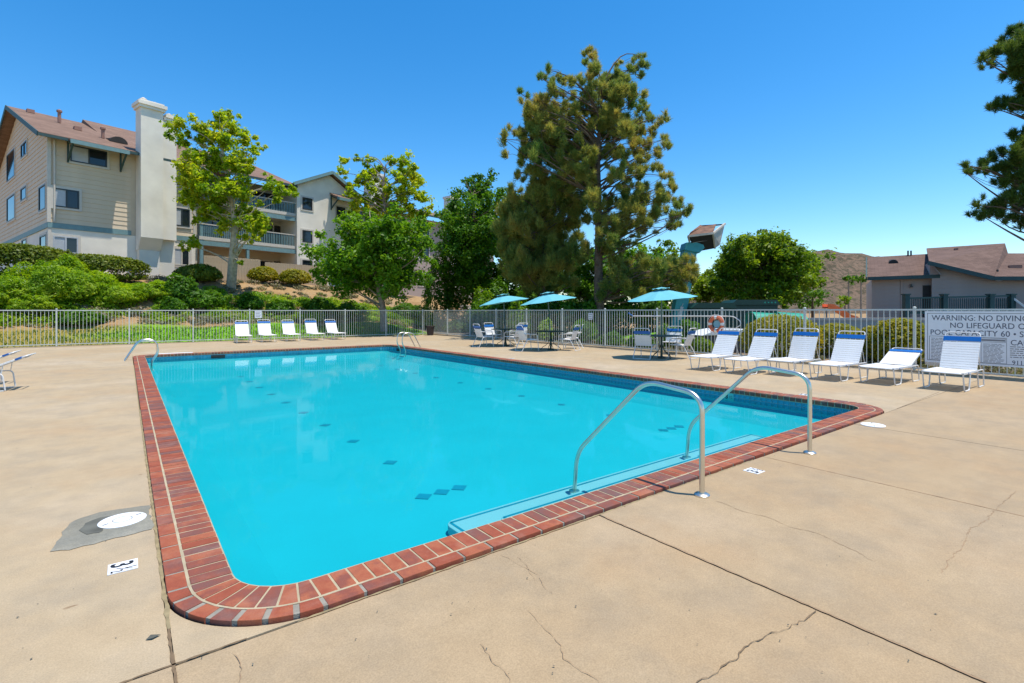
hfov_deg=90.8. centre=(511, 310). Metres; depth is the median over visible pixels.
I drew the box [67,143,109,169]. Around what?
window
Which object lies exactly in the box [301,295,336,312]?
bush
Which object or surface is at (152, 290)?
juniper bush
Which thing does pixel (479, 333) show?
patio chair
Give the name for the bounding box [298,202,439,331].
ficus tree
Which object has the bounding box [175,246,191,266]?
window
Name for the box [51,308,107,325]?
bush
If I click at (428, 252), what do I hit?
window
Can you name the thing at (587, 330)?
bush
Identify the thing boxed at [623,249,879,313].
hill
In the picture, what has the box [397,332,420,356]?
pool ladder
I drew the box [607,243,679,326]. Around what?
shade tree
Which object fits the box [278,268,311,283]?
bush
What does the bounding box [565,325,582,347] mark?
patio chair
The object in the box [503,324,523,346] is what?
patio chair
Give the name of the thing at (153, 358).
pool ladder
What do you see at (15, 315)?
ground cover
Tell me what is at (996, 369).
bush
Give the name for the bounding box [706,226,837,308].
shade tree
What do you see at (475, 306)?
bush
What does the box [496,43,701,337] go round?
pine tree
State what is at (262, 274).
bush
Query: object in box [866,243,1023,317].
brown roof house
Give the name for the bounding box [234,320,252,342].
sun lounger
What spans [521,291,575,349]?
patio umbrella
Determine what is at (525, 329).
patio chair
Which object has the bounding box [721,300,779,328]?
green container
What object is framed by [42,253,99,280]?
juniper bush
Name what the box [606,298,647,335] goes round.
bush
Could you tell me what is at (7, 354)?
sun lounger
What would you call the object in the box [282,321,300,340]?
sun lounger
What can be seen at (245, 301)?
bush
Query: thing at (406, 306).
bush
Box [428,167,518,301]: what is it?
camphor tree
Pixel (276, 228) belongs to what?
door
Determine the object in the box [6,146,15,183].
window
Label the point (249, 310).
metal fence
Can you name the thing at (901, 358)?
sun lounger
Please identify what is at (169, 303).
bush
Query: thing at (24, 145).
window
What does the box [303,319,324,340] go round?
sun lounger
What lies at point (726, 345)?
sun lounger
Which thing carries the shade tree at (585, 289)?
on the ground at (412, 300)
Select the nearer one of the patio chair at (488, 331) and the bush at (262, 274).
the patio chair at (488, 331)
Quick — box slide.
[822,304,858,317]
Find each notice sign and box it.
[255,311,261,317]
[588,313,592,319]
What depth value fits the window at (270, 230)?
42.71 m
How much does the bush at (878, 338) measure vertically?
1.478 m
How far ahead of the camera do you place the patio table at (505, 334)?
21.52 m
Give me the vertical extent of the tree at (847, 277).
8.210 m
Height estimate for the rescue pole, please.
0.489 m
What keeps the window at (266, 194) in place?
in the apartment building
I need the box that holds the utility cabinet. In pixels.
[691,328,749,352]
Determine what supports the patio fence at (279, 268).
on the ground at (412, 300)
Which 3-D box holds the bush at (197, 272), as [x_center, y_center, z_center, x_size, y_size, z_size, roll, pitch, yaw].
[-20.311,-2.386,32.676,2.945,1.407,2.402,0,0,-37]
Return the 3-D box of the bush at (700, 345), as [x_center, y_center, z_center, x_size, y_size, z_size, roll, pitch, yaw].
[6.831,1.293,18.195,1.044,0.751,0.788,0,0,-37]
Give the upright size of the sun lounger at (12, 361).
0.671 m
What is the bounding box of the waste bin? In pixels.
[426,326,434,334]
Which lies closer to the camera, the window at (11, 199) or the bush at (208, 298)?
the bush at (208, 298)
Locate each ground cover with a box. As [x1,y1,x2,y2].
[0,279,445,329]
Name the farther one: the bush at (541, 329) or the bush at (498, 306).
the bush at (498, 306)
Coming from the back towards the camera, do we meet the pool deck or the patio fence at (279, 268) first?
the patio fence at (279, 268)
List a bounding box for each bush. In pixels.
[0,260,92,301]
[0,273,54,305]
[0,291,81,312]
[38,269,120,302]
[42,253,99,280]
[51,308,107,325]
[81,280,148,304]
[131,279,174,299]
[159,272,198,300]
[159,296,187,313]
[171,263,223,283]
[174,289,225,307]
[234,292,264,309]
[246,266,278,282]
[265,298,296,314]
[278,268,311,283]
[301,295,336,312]
[332,300,370,318]
[389,303,426,317]
[421,249,459,330]
[440,256,471,319]
[441,318,480,332]
[463,299,498,334]
[471,286,493,325]
[479,275,507,323]
[484,302,514,335]
[505,297,538,336]
[506,290,530,337]
[528,300,567,337]
[539,318,553,340]
[550,299,594,337]
[569,318,597,341]
[577,296,618,337]
[596,331,625,346]
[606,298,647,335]
[625,334,655,347]
[634,300,670,332]
[653,323,683,346]
[678,319,700,341]
[688,337,713,353]
[738,313,825,357]
[815,322,859,355]
[856,325,887,361]
[867,318,924,362]
[967,364,1022,373]
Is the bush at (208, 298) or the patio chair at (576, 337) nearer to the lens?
the patio chair at (576, 337)
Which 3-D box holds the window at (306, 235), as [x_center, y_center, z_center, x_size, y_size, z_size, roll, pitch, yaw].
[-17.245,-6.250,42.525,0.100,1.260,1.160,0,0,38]
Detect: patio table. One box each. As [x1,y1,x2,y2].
[491,328,515,345]
[535,330,566,350]
[648,334,680,358]
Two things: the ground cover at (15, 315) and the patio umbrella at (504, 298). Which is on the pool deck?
the patio umbrella at (504, 298)
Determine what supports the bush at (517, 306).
on the ground at (412, 300)
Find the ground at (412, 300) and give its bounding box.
[0,278,1017,376]
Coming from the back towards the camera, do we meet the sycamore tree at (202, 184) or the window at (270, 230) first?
the window at (270, 230)
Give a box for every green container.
[686,303,736,328]
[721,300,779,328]
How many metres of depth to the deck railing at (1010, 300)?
30.99 m
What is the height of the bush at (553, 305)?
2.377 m
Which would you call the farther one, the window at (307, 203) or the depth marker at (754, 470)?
the window at (307, 203)
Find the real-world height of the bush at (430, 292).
6.714 m
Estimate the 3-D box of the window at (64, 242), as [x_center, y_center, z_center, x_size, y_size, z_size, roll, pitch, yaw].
[-27.066,-4.000,30.622,0.100,1.260,1.420,0,0,38]
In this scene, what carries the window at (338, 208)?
in the apartment building
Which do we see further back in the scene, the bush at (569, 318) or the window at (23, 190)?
the window at (23, 190)
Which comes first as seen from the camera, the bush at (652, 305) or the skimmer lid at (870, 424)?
the skimmer lid at (870, 424)
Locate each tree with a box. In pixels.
[158,107,299,289]
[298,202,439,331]
[336,148,436,226]
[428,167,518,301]
[482,255,569,326]
[490,166,591,301]
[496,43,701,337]
[557,246,635,303]
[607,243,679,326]
[648,239,741,302]
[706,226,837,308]
[794,287,832,317]
[835,295,851,308]
[842,274,855,313]
[855,273,866,317]
[956,20,1023,240]
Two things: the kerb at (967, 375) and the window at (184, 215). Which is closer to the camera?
the kerb at (967, 375)
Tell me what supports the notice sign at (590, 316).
attached to the metal fence at (448, 319)
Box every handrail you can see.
[569,381,709,497]
[682,366,816,458]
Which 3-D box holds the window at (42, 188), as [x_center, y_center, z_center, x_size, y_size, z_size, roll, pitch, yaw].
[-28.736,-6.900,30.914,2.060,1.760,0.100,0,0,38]
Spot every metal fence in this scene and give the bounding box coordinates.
[0,309,432,345]
[433,307,1023,376]
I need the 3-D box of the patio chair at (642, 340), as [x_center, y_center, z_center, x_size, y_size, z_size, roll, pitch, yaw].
[4.204,1.017,15.911,0.565,0.966,0.723,0,0,35]
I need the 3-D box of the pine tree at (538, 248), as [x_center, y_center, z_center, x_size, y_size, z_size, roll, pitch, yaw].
[1.721,-3.653,29.517,6.358,10.407,5.723,0,0,5]
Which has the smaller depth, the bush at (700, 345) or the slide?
the bush at (700, 345)
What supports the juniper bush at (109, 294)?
on the ground at (412, 300)
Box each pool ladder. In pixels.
[124,339,158,370]
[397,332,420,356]
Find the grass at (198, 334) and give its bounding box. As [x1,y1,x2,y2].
[0,322,423,347]
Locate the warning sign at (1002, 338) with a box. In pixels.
[925,311,1023,367]
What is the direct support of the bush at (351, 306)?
on the ground at (412, 300)
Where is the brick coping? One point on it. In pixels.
(204, 585)
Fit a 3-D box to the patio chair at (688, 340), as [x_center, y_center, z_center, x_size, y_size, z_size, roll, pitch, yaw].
[5.375,1.017,15.918,0.723,0.966,0.565,0,0,42]
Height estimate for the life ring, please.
0.605 m
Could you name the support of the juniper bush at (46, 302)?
on the ground at (412, 300)
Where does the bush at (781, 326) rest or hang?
on the ground at (412, 300)
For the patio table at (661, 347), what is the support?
on the pool deck
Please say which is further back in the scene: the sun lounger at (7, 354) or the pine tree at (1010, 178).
the pine tree at (1010, 178)
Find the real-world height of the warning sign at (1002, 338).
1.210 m
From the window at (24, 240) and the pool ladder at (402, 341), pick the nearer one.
the pool ladder at (402, 341)
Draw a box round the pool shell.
[146,347,851,585]
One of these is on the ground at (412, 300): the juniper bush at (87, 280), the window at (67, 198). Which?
the juniper bush at (87, 280)
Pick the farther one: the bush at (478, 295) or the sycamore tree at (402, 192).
the sycamore tree at (402, 192)
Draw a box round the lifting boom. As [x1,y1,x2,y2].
[668,223,725,328]
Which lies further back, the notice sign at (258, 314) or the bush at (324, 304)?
the bush at (324, 304)
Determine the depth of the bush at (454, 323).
35.13 m
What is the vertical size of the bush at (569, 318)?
2.452 m
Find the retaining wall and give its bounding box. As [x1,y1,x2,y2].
[807,318,924,329]
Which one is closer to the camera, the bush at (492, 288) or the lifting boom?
the lifting boom
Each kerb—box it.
[0,334,426,348]
[433,334,1023,380]
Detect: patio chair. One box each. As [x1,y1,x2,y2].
[472,324,493,346]
[483,322,502,343]
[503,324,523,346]
[509,322,527,344]
[515,325,538,351]
[558,325,580,350]
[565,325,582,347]
[633,328,657,359]
[663,326,682,354]
[668,328,696,358]
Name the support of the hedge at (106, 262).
on the ground at (412, 300)
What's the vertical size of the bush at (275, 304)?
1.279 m
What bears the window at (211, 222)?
in the apartment building
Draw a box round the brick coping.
[133,344,882,626]
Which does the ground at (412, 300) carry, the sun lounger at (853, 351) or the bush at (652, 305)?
the bush at (652, 305)
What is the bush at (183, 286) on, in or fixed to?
on the ground at (412, 300)
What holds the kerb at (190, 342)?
on the ground at (412, 300)
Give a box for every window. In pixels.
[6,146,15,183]
[6,191,15,224]
[20,138,27,160]
[20,183,27,203]
[21,237,26,244]
[38,181,46,213]
[39,232,46,246]
[50,233,80,253]
[51,185,81,211]
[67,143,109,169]
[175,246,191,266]
[177,206,191,228]
[198,217,226,238]
[250,189,273,209]
[253,224,273,243]
[258,259,273,281]
[301,195,313,211]
[301,228,313,244]
[301,258,313,265]
[335,205,346,218]
[418,248,429,259]
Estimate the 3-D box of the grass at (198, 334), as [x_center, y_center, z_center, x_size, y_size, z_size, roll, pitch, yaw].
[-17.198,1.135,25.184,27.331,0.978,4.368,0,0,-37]
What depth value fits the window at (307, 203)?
42.53 m
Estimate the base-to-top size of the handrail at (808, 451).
1.282 m
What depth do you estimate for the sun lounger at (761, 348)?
12.48 m
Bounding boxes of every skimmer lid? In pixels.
[97,512,146,528]
[860,422,885,427]
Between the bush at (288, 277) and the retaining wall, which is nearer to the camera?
the retaining wall
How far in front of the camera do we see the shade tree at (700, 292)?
36.67 m
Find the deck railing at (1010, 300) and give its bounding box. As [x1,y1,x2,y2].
[901,294,1023,317]
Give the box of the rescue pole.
[628,312,740,327]
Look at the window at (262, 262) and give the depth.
42.29 m
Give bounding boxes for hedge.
[0,243,70,276]
[33,252,151,280]
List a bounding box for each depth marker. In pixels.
[107,558,137,575]
[743,467,764,473]
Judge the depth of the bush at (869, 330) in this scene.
14.97 m
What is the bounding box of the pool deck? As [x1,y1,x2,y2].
[0,335,1023,682]
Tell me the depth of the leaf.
2.32 m
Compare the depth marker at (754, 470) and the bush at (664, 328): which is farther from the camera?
the bush at (664, 328)
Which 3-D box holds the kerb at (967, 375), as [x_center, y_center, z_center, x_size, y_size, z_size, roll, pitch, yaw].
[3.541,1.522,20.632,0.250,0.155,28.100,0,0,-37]
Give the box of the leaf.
[146,634,160,639]
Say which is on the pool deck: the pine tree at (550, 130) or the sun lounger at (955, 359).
the sun lounger at (955, 359)
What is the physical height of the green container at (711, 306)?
1.944 m
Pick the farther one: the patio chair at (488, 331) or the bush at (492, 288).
the bush at (492, 288)
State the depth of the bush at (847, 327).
16.67 m
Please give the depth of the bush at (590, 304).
26.88 m
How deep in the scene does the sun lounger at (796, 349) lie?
12.22 m
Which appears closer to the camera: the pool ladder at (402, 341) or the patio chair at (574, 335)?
the patio chair at (574, 335)
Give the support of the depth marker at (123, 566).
on the pool deck
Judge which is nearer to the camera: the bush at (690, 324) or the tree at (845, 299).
the bush at (690, 324)
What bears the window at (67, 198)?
in the apartment building
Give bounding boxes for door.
[274,226,279,243]
[923,285,930,317]
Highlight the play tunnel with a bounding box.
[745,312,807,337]
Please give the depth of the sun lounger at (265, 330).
24.84 m
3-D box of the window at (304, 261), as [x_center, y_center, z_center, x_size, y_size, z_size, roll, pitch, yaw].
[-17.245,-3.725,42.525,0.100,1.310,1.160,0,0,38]
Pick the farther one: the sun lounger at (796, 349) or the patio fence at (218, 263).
the patio fence at (218, 263)
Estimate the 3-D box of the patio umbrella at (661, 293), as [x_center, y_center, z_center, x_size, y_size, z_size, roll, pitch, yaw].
[4.725,0.357,15.949,2.026,2.245,2.033,0,0,-38]
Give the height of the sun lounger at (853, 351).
1.038 m
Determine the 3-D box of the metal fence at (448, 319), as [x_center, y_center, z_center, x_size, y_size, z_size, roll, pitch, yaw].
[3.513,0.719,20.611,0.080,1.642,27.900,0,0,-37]
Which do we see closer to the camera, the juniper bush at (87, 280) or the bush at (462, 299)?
the juniper bush at (87, 280)
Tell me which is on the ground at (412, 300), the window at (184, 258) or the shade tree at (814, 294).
the shade tree at (814, 294)
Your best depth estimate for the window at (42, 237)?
30.76 m
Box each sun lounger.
[0,350,21,381]
[0,353,35,391]
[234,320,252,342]
[256,319,276,341]
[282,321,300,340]
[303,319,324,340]
[324,319,345,339]
[689,328,741,370]
[723,329,779,374]
[766,328,821,376]
[808,330,866,381]
[858,347,921,385]
[921,331,984,391]
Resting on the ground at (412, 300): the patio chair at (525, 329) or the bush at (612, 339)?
the bush at (612, 339)
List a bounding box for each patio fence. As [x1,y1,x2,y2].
[203,255,259,282]
[265,262,326,285]
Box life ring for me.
[707,315,724,332]
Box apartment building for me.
[0,97,493,296]
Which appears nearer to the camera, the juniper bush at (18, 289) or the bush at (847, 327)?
the bush at (847, 327)
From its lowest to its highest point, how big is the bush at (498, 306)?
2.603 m
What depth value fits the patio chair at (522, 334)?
18.80 m
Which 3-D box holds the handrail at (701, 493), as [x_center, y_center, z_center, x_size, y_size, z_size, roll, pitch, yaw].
[1.097,1.261,4.677,0.124,1.282,1.587,0,0,-37]
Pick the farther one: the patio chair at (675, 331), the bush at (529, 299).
the bush at (529, 299)
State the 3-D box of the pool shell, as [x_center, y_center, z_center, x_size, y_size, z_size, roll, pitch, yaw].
[-3.346,1.755,12.235,8.611,0.430,17.931,0,0,-37]
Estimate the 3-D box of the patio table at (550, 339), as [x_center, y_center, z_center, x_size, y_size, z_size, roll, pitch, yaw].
[1.484,1.135,19.314,1.230,0.720,1.230,0,0,35]
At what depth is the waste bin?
30.66 m
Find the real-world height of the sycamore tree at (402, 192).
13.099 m
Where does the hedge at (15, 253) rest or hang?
on the ground at (412, 300)
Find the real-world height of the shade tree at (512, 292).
7.058 m
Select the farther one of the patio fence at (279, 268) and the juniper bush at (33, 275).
the patio fence at (279, 268)
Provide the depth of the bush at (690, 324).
21.21 m
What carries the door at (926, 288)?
in the brown roof house
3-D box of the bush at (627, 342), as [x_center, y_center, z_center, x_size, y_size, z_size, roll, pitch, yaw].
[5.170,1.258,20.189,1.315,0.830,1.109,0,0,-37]
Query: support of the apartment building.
on the ground at (412, 300)
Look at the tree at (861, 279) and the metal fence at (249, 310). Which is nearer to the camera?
the metal fence at (249, 310)
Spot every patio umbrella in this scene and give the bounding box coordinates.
[480,293,528,345]
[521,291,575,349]
[628,286,695,357]
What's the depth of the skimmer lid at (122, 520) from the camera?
3.59 m
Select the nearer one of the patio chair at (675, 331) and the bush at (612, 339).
the patio chair at (675, 331)

